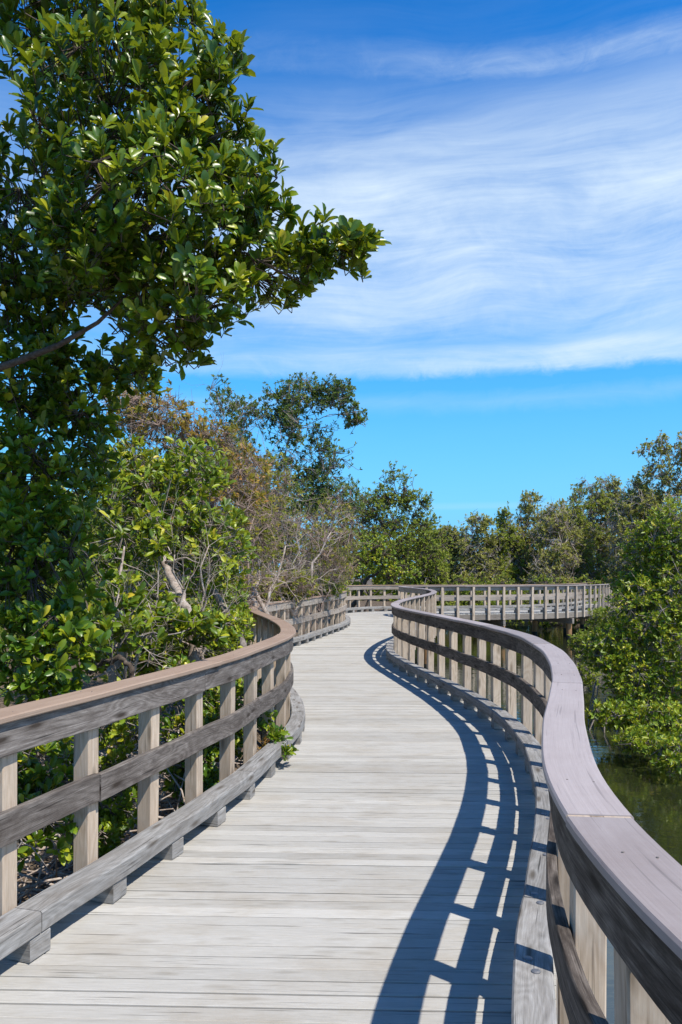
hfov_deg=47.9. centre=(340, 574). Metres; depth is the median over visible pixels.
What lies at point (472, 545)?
mangrove tree
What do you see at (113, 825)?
mangrove bush
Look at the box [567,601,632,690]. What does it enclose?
mangrove bush
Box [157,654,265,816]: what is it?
mangrove bush
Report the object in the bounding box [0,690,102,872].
mangrove bush
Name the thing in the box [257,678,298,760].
seedling plant
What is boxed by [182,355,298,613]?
dead tree
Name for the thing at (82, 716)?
railing
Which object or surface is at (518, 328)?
sky
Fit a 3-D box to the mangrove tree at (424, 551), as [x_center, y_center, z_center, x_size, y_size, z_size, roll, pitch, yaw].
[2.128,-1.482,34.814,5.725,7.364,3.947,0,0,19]
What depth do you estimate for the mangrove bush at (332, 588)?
20.27 m
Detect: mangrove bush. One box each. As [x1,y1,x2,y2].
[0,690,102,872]
[31,704,170,897]
[63,447,197,600]
[120,601,258,730]
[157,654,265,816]
[194,580,254,694]
[249,572,351,629]
[347,529,421,611]
[438,571,493,621]
[482,572,528,627]
[523,574,572,628]
[560,573,605,626]
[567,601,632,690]
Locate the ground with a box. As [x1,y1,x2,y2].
[0,578,677,903]
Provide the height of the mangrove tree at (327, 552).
4.618 m
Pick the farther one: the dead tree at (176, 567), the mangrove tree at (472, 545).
the mangrove tree at (472, 545)
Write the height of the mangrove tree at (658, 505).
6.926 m
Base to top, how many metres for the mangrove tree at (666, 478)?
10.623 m
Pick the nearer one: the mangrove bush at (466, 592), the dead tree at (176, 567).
the dead tree at (176, 567)
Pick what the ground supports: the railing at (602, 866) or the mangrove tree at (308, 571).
the mangrove tree at (308, 571)
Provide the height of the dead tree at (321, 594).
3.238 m
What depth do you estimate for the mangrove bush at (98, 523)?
12.28 m
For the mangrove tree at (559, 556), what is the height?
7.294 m
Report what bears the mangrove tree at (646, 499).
on the ground
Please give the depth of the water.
10.37 m
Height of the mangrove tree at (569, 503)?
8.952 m
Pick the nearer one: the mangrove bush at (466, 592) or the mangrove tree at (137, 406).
the mangrove tree at (137, 406)
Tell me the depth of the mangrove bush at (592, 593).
39.10 m
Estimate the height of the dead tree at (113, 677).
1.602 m
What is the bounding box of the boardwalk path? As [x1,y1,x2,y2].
[0,602,609,1023]
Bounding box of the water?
[415,621,681,1023]
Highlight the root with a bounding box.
[88,645,134,677]
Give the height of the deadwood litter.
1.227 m
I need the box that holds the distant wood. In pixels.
[0,409,681,661]
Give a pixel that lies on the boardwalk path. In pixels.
(362, 856)
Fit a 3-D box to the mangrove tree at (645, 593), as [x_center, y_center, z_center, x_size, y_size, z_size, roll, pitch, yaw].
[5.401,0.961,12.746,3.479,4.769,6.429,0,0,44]
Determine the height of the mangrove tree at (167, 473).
3.935 m
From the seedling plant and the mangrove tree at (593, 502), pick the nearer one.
the seedling plant
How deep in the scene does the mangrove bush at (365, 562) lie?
32.35 m
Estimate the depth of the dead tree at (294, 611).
17.72 m
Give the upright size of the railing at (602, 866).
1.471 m
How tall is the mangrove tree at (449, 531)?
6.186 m
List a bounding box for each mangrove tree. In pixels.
[0,0,391,706]
[68,433,258,753]
[93,378,281,714]
[160,435,304,651]
[164,373,272,502]
[217,371,374,619]
[232,478,372,636]
[239,483,355,575]
[335,459,454,606]
[404,530,453,608]
[431,521,472,605]
[446,509,508,603]
[481,501,530,604]
[508,489,555,603]
[519,499,586,603]
[539,477,616,599]
[555,491,597,580]
[578,496,681,779]
[582,472,635,583]
[601,473,657,617]
[618,430,681,519]
[622,503,681,626]
[626,478,664,606]
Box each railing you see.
[0,582,592,962]
[386,584,681,1023]
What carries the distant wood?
on the ground
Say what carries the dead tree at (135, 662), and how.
attached to the mangrove tree at (167, 473)
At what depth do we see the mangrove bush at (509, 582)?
36.58 m
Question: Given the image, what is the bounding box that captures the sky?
[0,0,681,578]
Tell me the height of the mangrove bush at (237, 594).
2.097 m
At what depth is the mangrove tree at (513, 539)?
45.03 m
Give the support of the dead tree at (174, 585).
attached to the mangrove tree at (167, 473)
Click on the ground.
(34, 866)
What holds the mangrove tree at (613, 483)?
on the ground
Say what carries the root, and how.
attached to the mangrove tree at (167, 473)
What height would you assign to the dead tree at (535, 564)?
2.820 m
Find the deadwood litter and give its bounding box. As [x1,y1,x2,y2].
[17,699,260,914]
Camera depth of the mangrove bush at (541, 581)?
37.60 m
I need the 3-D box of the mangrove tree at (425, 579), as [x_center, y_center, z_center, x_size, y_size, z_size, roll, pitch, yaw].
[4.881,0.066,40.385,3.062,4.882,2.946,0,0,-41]
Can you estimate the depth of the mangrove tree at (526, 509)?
46.36 m
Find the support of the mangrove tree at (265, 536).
on the ground
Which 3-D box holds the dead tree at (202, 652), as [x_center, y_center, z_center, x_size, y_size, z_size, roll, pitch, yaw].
[-1.661,0.062,7.739,1.147,2.026,1.498,0,0,27]
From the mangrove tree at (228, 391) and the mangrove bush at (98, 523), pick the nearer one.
the mangrove bush at (98, 523)
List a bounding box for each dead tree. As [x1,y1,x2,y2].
[82,539,207,682]
[82,546,161,730]
[115,487,256,659]
[121,375,285,579]
[146,508,200,662]
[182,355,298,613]
[233,427,316,614]
[246,497,360,615]
[288,508,383,617]
[530,548,576,592]
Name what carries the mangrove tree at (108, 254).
on the ground
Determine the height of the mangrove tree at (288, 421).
8.149 m
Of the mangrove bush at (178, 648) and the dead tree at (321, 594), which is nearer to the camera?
the mangrove bush at (178, 648)

